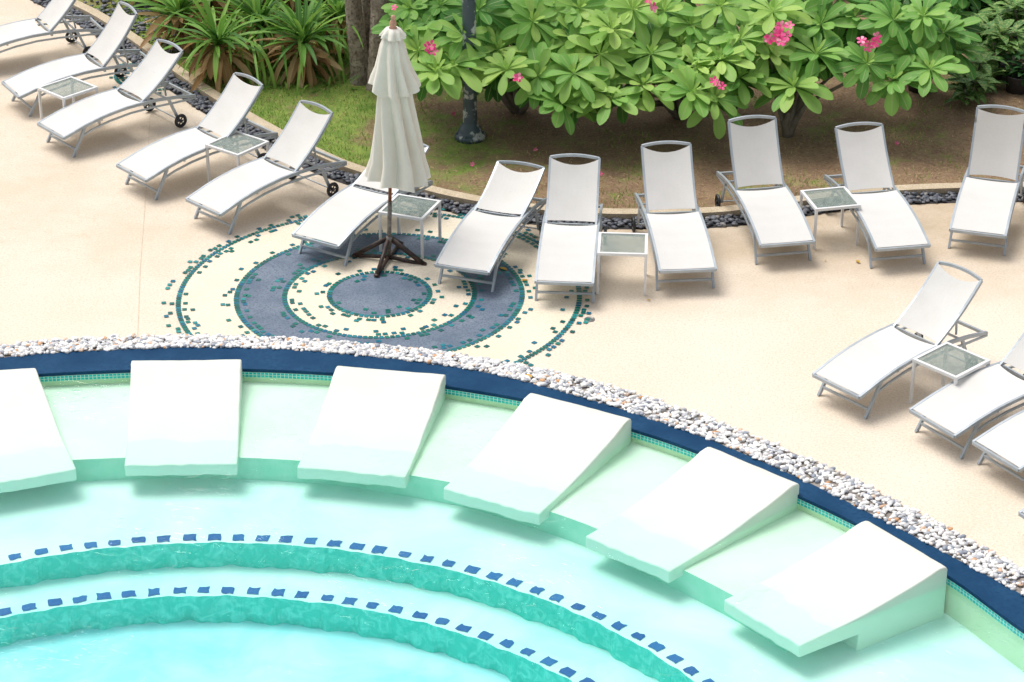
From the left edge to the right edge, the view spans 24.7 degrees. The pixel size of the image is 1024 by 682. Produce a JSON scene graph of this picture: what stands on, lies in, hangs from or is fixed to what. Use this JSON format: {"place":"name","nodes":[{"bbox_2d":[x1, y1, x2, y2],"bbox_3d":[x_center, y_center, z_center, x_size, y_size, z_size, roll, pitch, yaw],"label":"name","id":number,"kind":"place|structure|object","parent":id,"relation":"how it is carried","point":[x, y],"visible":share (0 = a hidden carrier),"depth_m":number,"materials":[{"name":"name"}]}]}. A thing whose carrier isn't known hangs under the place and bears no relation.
{"place":"outdoors","nodes":[
{"label":"outdoors","id":0,"kind":"place"},
{"bbox_2d":[179,212,577,362],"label":"mosaic cream ground","id":1,"kind":"structure","parent":0,"point":[209,285],"depth_m":24.90,"materials":[{"name":"beige tile"}]},
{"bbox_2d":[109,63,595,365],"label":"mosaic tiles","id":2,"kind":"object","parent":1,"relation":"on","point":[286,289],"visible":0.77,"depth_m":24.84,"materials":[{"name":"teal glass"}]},
{"bbox_2d":[292,143,432,265],"bbox_3d":[-1.656,-1.568,26.163,0.750,0.798,1.928,15,31,27],"label":"sun lounger","id":3,"kind":"object","parent":1,"relation":"on","point":[340,218],"visible":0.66,"depth_m":25.82,"materials":[{"name":"white fabric"}]},
{"bbox_2d":[236,234,521,351],"bbox_3d":[-1.411,-0.530,25.001,3.040,0.001,2.919,0,28,0],"label":"mosaic slate ring","id":4,"kind":"object","parent":1,"relation":"on","point":[265,306],"visible":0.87,"depth_m":24.79,"materials":[{"name":"tile"}]},
{"bbox_2d":[378,193,441,258],"bbox_3d":[-1.127,-1.271,25.906,0.530,0.490,0.530,10,29,19],"label":"side table","id":5,"kind":"object","parent":4,"relation":"on","point":[420,209],"visible":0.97,"depth_m":25.78,"materials":[{"name":"clear glass"}]},
{"bbox_2d":[331,273,427,315],"bbox_3d":[-1.411,-0.502,24.947,1.040,0.001,1.040,0,28,0],"label":"mosaic slate disc","id":6,"kind":"object","parent":1,"relation":"on","point":[380,294],"visible":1,"depth_m":24.93,"materials":[{"name":"tile"}]},
{"bbox_2d":[351,15,430,276],"bbox_3d":[-1.275,-2.125,25.030,0.803,2.861,0.775,-14,31,-26],"label":"closed parasol","id":7,"kind":"object","parent":1,"relation":"on","point":[397,159],"visible":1,"depth_m":24.83,"materials":[{"name":"white fabric"}]},
{"bbox_2d":[434,160,546,291],"bbox_3d":[-0.210,-1.260,25.630,0.750,0.744,1.950,9,29,17],"label":"sun lounger","id":8,"kind":"object","parent":1,"relation":"on","point":[478,241],"visible":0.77,"depth_m":25.52,"materials":[{"name":"white fabric"}]},
{"bbox_2d":[43,382,845,652],"bbox_3d":[-2.947,1.518,21.643,12.896,0.240,4.366,0,28,0],"label":"pool shelf","id":9,"kind":"object","parent":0,"point":[278,421],"visible":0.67,"depth_m":22.19,"materials":[{"name":"white concrete"}]},
{"bbox_2d":[0,368,76,492],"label":"pool chaise","id":10,"kind":"object","parent":9,"relation":"on","point":[34,452],"visible":1,"depth_m":22.30,"materials":[{"name":"white plastic"}]},
{"bbox_2d":[124,359,242,475],"bbox_3d":[-3.189,0.804,22.724,1.220,0.540,1.746,0,28,0],"label":"pool chaise","id":11,"kind":"object","parent":9,"relation":"on","point":[184,416],"visible":0.98,"depth_m":22.62,"materials":[{"name":"white plastic"}]},
{"bbox_2d":[297,366,445,487],"bbox_3d":[-1.343,0.885,22.571,1.098,0.535,1.694,5,28,9],"label":"pool chaise","id":12,"kind":"object","parent":9,"relation":"on","point":[373,426],"visible":0.97,"depth_m":22.47,"materials":[{"name":"white plastic"}]},
{"bbox_2d":[444,393,630,524],"bbox_3d":[0.252,1.175,22.010,1.086,0.539,1.702,15,31,26],"label":"pool chaise","id":13,"kind":"object","parent":9,"relation":"on","point":[536,459],"visible":0.97,"depth_m":21.93,"materials":[{"name":"white concrete"}]},
{"bbox_2d":[586,447,798,582],"bbox_3d":[1.634,1.645,21.108,1.023,0.536,1.771,24,36,38],"label":"pool chaise","id":14,"kind":"object","parent":9,"relation":"on","point":[704,503],"visible":0.94,"depth_m":21.03,"materials":[{"name":"white concrete"}]},
{"bbox_2d":[724,521,946,656],"bbox_3d":[2.771,2.198,20.047,1.688,0.538,0.959,-18,32,-31],"label":"pool chaise","id":15,"kind":"object","parent":9,"relation":"on","point":[861,585],"visible":1,"depth_m":19.94,"materials":[{"name":"white concrete"}]},
{"bbox_2d":[0,0,1023,567],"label":"deck","id":16,"kind":"structure","parent":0,"point":[746,344],"depth_m":24.91,"materials":[{"name":"beige concrete"}]},
{"bbox_2d":[0,0,103,57],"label":"sun lounger","id":17,"kind":"object","parent":16,"relation":"on","point":[53,14],"visible":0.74,"depth_m":31.05,"materials":[{"name":"white fabric"}]},
{"bbox_2d":[37,76,100,124],"bbox_3d":[-5.505,-2.927,29.089,0.530,0.490,0.530,23,36,37],"label":"side table","id":18,"kind":"object","parent":16,"relation":"on","point":[64,89],"visible":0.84,"depth_m":28.98,"materials":[{"name":"clear glass"}]},
{"bbox_2d":[1,1,145,116],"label":"sun lounger","id":19,"kind":"object","parent":16,"relation":"on","point":[104,49],"visible":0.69,"depth_m":29.79,"materials":[{"name":"white fabric"}]},
{"bbox_2d":[37,39,195,156],"bbox_3d":[-4.860,-3.005,28.721,1.906,0.984,0.750,-21,34,-35],"label":"sun lounger","id":20,"kind":"object","parent":16,"relation":"on","point":[144,80],"visible":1,"depth_m":28.75,"materials":[{"name":"white fabric"}]},
{"bbox_2d":[137,121,149,336],"bbox_3d":[-4.209,-1.450,26.773,0.022,0.001,6.166,-3,28,-6],"label":"deck joint","id":21,"kind":"object","parent":16,"relation":"on","point":[142,242],"visible":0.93,"depth_m":25.91,"materials":[{"name":"beige concrete"}]},
{"bbox_2d":[116,72,277,199],"bbox_3d":[-3.717,-2.444,27.597,1.906,1.028,0.750,-23,35,-36],"label":"sun lounger","id":22,"kind":"object","parent":16,"relation":"on","point":[228,112],"visible":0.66,"depth_m":27.63,"materials":[{"name":"white fabric"}]},
{"bbox_2d":[205,131,269,181],"bbox_3d":[-3.218,-2.104,27.506,0.530,0.490,0.530,20,33,33],"label":"side table","id":23,"kind":"object","parent":16,"relation":"on","point":[237,144],"visible":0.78,"depth_m":27.39,"materials":[{"name":"clear glass"}]},
{"bbox_2d":[185,100,346,234],"bbox_3d":[-2.812,-2.019,26.779,0.750,1.028,1.906,24,36,38],"label":"sun lounger","id":24,"kind":"object","parent":16,"relation":"on","point":[297,140],"visible":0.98,"depth_m":26.84,"materials":[{"name":"white fabric"}]},
{"bbox_2d":[0,333,1023,595],"bbox_3d":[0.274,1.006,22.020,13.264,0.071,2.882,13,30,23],"label":"white pebbles","id":25,"kind":"object","parent":16,"relation":"on","point":[560,381],"visible":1,"depth_m":22.80,"materials":[{"name":"white gravel"}]},
{"bbox_2d":[31,0,1023,228],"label":"dark pebbles","id":26,"kind":"object","parent":16,"relation":"on","point":[910,197],"visible":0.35,"depth_m":27.72,"materials":[{"name":"grey gravel"}]},
{"bbox_2d":[41,372,1023,671],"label":"pool wall","id":27,"kind":"structure","parent":16,"relation":"in","point":[985,626],"depth_m":20.12,"materials":[{"name":"tile"}]},
{"bbox_2d":[0,347,1023,633],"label":"pool coping","id":28,"kind":"object","parent":27,"relation":"on","point":[1000,599],"visible":0.73,"depth_m":23.16,"materials":[{"name":"blue tile"}]},
{"bbox_2d":[39,372,1023,639],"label":"waterline tile band","id":29,"kind":"object","parent":27,"relation":"attached to","point":[637,436],"visible":0.43,"depth_m":22.98,"materials":[{"name":"teal tile"}]},
{"bbox_2d":[72,0,1023,218],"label":"kerb","id":30,"kind":"structure","parent":16,"relation":"on","point":[212,94],"depth_m":27.31,"materials":[{"name":"concrete"}]},
{"bbox_2d":[534,153,606,302],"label":"sun lounger","id":31,"kind":"object","parent":16,"relation":"on","point":[567,254],"visible":0.91,"depth_m":25.39,"materials":[{"name":"white fabric"}]},
{"bbox_2d":[597,232,647,295],"bbox_3d":[1.181,-0.828,25.055,0.530,0.490,0.530,2,28,3],"label":"side table","id":32,"kind":"object","parent":16,"relation":"on","point":[621,244],"visible":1,"depth_m":24.90,"materials":[{"name":"glass"}]},
{"bbox_2d":[631,141,716,289],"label":"sun lounger","id":33,"kind":"object","parent":16,"relation":"on","point":[680,241],"visible":1,"depth_m":25.70,"materials":[{"name":"white fabric"}]},
{"bbox_2d":[500,260,859,376],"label":"fallen leaves","id":34,"kind":"object","parent":16,"relation":"on","point":[505,268],"visible":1,"depth_m":25.45,"materials":[{"name":"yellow plant"}]},
{"bbox_2d":[715,115,814,264],"bbox_3d":[2.830,-1.734,26.117,0.750,1.134,1.906,-5,28,-9],"label":"sun lounger","id":35,"kind":"object","parent":16,"relation":"on","point":[775,215],"visible":1,"depth_m":26.31,"materials":[{"name":"white fabric"}]},
{"bbox_2d":[799,186,860,248],"bbox_3d":[3.539,-1.377,26.110,0.530,0.490,0.530,-6,28,-11],"label":"side table","id":36,"kind":"object","parent":16,"relation":"on","point":[842,198],"visible":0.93,"depth_m":25.97,"materials":[{"name":"clear glass"}]},
{"bbox_2d":[824,122,930,267],"bbox_3d":[4.065,-1.652,26.052,0.750,1.049,1.906,-5,28,-9],"label":"sun lounger","id":37,"kind":"object","parent":16,"relation":"on","point":[888,218],"visible":0.85,"depth_m":26.18,"materials":[{"name":"white fabric"}]},
{"bbox_2d":[812,261,987,418],"bbox_3d":[3.838,-0.038,23.011,1.906,0.995,0.750,-22,34,-35],"label":"sun lounger","id":38,"kind":"object","parent":16,"relation":"on","point":[936,308],"visible":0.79,"depth_m":23.04,"materials":[{"name":"white fabric"}]},
{"bbox_2d":[909,341,989,403],"bbox_3d":[4.243,0.394,22.708,0.530,0.490,0.530,-23,35,-37],"label":"side table","id":39,"kind":"object","parent":16,"relation":"on","point":[951,361],"visible":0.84,"depth_m":22.61,"materials":[{"name":"glass"}]},
{"bbox_2d":[909,332,1023,458],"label":"sun lounger","id":40,"kind":"object","parent":16,"relation":"on","point":[974,399],"visible":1,"depth_m":22.13,"materials":[{"name":"white fabric"}]},
{"bbox_2d":[948,105,1023,254],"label":"sun lounger","id":41,"kind":"object","parent":16,"relation":"on","point":[986,206],"visible":1,"depth_m":26.47,"materials":[{"name":"white fabric"}]},
{"bbox_2d":[972,410,1023,491],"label":"sun lounger","id":42,"kind":"object","parent":16,"relation":"on","point":[1004,439],"visible":1,"depth_m":21.54,"materials":[{"name":"white fabric"}]},
{"bbox_2d":[1018,508,1023,518],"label":"sun lounger","id":43,"kind":"object","parent":16,"relation":"on","point":[1021,513],"visible":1,"depth_m":20.49,"materials":[{"name":"grey metal"}]},
{"bbox_2d":[0,478,1023,681],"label":"pool floor","id":44,"kind":"structure","parent":0,"point":[706,641],"depth_m":21.22,"materials":[{"name":"paint"}]},
{"bbox_2d":[0,542,693,681],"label":"pool steps","id":45,"kind":"structure","parent":44,"relation":"on","point":[213,634],"depth_m":20.85,"materials":[{"name":"tile"}]},
{"bbox_2d":[0,533,714,681],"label":"blue step tiles","id":46,"kind":"object","parent":45,"relation":"on","point":[617,625],"visible":1,"depth_m":20.93,"materials":[{"name":"blue tile"}]},
{"bbox_2d":[78,0,1023,207],"bbox_3d":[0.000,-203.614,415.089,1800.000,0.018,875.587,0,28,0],"label":"lawn","id":47,"kind":"structure","parent":0,"point":[666,118],"depth_m":28.79,"materials":[{"name":"plant"}]},
{"bbox_2d":[124,0,171,12],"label":"strap leaf plant","id":48,"kind":"object","parent":47,"relation":"on","point":[131,3],"visible":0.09,"depth_m":32.99,"materials":[{"name":"green plant"}]},
{"bbox_2d":[123,0,220,54],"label":"strap leaf plant","id":49,"kind":"object","parent":47,"relation":"on","point":[175,21],"visible":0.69,"depth_m":31.31,"materials":[{"name":"green plant"}]},
{"bbox_2d":[152,0,271,92],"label":"strap leaf plant","id":50,"kind":"object","parent":47,"relation":"on","point":[218,65],"visible":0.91,"depth_m":30.20,"materials":[{"name":"green plant"}]},
{"bbox_2d":[183,0,240,24],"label":"strap leaf plant","id":51,"kind":"object","parent":47,"relation":"on","point":[214,3],"visible":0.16,"depth_m":32.25,"materials":[{"name":"green plant"}]},
{"bbox_2d":[201,0,312,69],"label":"strap leaf plant","id":52,"kind":"object","parent":47,"relation":"on","point":[253,6],"visible":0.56,"depth_m":30.81,"materials":[{"name":"green plant"}]},
{"bbox_2d":[158,0,363,96],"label":"pandan plant","id":53,"kind":"object","parent":47,"relation":"on","point":[260,64],"visible":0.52,"depth_m":30.35,"materials":[{"name":"green plant"}]},
{"bbox_2d":[263,0,323,19],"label":"strap leaf plant","id":54,"kind":"object","parent":47,"relation":"on","point":[290,4],"visible":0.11,"depth_m":32.46,"materials":[{"name":"green plant"}]},
{"bbox_2d":[242,0,346,88],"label":"strap leaf plant","id":55,"kind":"object","parent":47,"relation":"on","point":[299,24],"visible":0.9,"depth_m":30.28,"materials":[{"name":"green plant"}]},
{"bbox_2d":[301,0,347,62],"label":"strap leaf plant","id":56,"kind":"object","parent":47,"relation":"on","point":[336,5],"visible":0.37,"depth_m":30.91,"materials":[{"name":"green plant"}]},
{"bbox_2d":[345,0,389,91],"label":"broadleaf tree","id":57,"kind":"object","parent":47,"relation":"on","point":[363,17],"visible":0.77,"depth_m":30.05,"materials":[{"name":"brown plant"}]},
{"bbox_2d":[455,0,485,143],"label":"lamp post","id":58,"kind":"object","parent":47,"relation":"on","point":[469,131],"visible":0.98,"depth_m":28.44,"materials":[{"name":"black metal"}]},
{"bbox_2d":[371,0,633,134],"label":"frangipani tree","id":59,"kind":"object","parent":47,"relation":"on","point":[550,58],"visible":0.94,"depth_m":28.09,"materials":[{"name":"green plant"}]},
{"bbox_2d":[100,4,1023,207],"bbox_3d":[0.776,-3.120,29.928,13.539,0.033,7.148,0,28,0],"label":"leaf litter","id":60,"kind":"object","parent":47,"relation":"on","point":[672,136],"visible":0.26,"depth_m":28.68,"materials":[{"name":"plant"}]},
{"bbox_2d":[577,0,773,138],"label":"frangipani tree","id":61,"kind":"object","parent":47,"relation":"on","point":[677,58],"visible":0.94,"depth_m":28.08,"materials":[{"name":"green plant"}]},
{"bbox_2d":[452,112,898,175],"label":"fallen flowers","id":62,"kind":"object","parent":47,"relation":"on","point":[601,173],"visible":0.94,"depth_m":28.33,"materials":[{"name":"pink plant"}]},
{"bbox_2d":[706,0,900,137],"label":"frangipani tree","id":63,"kind":"object","parent":47,"relation":"on","point":[800,48],"visible":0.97,"depth_m":28.19,"materials":[{"name":"green plant"}]},
{"bbox_2d":[908,77,932,93],"bbox_3d":[5.253,-3.452,30.018,0.403,0.563,0.548,0,28,0],"label":"dieffenbachia plant","id":64,"kind":"object","parent":47,"relation":"on","point":[912,89],"visible":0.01,"depth_m":30.03,"materials":[{"name":"green plant"}]},
{"bbox_2d":[854,0,991,115],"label":"frangipani tree","id":65,"kind":"object","parent":47,"relation":"on","point":[921,40],"visible":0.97,"depth_m":28.22,"materials":[{"name":"green plant"}]},
{"bbox_2d":[929,0,994,16],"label":"understory shrub","id":66,"kind":"object","parent":47,"relation":"on","point":[972,8],"visible":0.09,"depth_m":32.08,"materials":[{"name":"green plant"}]},
{"bbox_2d":[954,29,978,56],"bbox_3d":[5.817,-3.883,30.813,0.803,0.604,0.766,0,28,0],"label":"dieffenbachia plant","id":67,"kind":"object","parent":47,"relation":"on","point":[962,49],"visible":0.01,"depth_m":30.63,"materials":[{"name":"green plant"}]},
{"bbox_2d":[933,0,1004,18],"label":"understory shrub","id":68,"kind":"object","parent":47,"relation":"on","point":[966,9],"visible":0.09,"depth_m":32.39,"materials":[{"name":"green plant"}]},
{"bbox_2d":[943,71,1000,104],"bbox_3d":[5.807,-3.195,29.679,0.750,0.435,0.839,0,28,0],"label":"dieffenbachia plant","id":69,"kind":"object","parent":47,"relation":"on","point":[966,89],"visible":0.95,"depth_m":29.60,"materials":[{"name":"green plant"}]},
{"bbox_2d":[945,49,1012,92],"bbox_3d":[6.024,-3.509,30.089,0.779,0.615,0.812,-16,31,-27],"label":"dieffenbachia plant","id":70,"kind":"object","parent":47,"relation":"on","point":[990,67],"visible":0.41,"depth_m":30.01,"materials":[{"name":"green plant"}]},
{"bbox_2d":[971,13,1013,50],"bbox_3d":[6.315,-3.988,30.999,0.780,0.621,0.980,8,28,15],"label":"dieffenbachia plant","id":71,"kind":"object","parent":47,"relation":"on","point":[983,18],"visible":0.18,"depth_m":30.94,"materials":[{"name":"green plant"}]},
{"bbox_2d":[977,0,1009,21],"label":"dieffenbachia plant","id":72,"kind":"object","parent":47,"relation":"on","point":[988,12],"visible":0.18,"depth_m":31.77,"materials":[{"name":"green plant"}]},
{"bbox_2d":[977,15,1023,80],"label":"dieffenbachia plant","id":73,"kind":"object","parent":47,"relation":"on","point":[1000,39],"visible":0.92,"depth_m":30.29,"materials":[{"name":"green plant"}]},
{"bbox_2d":[991,0,1023,43],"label":"dieffenbachia plant","id":74,"kind":"object","parent":47,"relation":"on","point":[1014,10],"visible":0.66,"depth_m":31.02,"materials":[{"name":"green plant"}]},
{"bbox_2d":[1000,51,1023,94],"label":"potted plant","id":75,"kind":"object","parent":47,"relation":"on","point":[1015,84],"visible":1,"depth_m":29.95,"materials":[{"name":"green plant"}]},
{"bbox_2d":[1011,41,1023,63],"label":"dieffenbachia plant","id":76,"kind":"object","parent":47,"relation":"on","point":[1021,43],"visible":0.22,"depth_m":30.57,"materials":[{"name":"green plant"}]},
{"bbox_2d":[584,317,594,321],"bbox_3d":[0.809,-0.227,24.421,0.116,0.007,0.116,0,28,0],"label":"floor drain","id":77,"kind":"object","parent":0,"point":[592,319],"visible":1,"depth_m":24.41,"materials":[{"name":"metal"}]}
]}

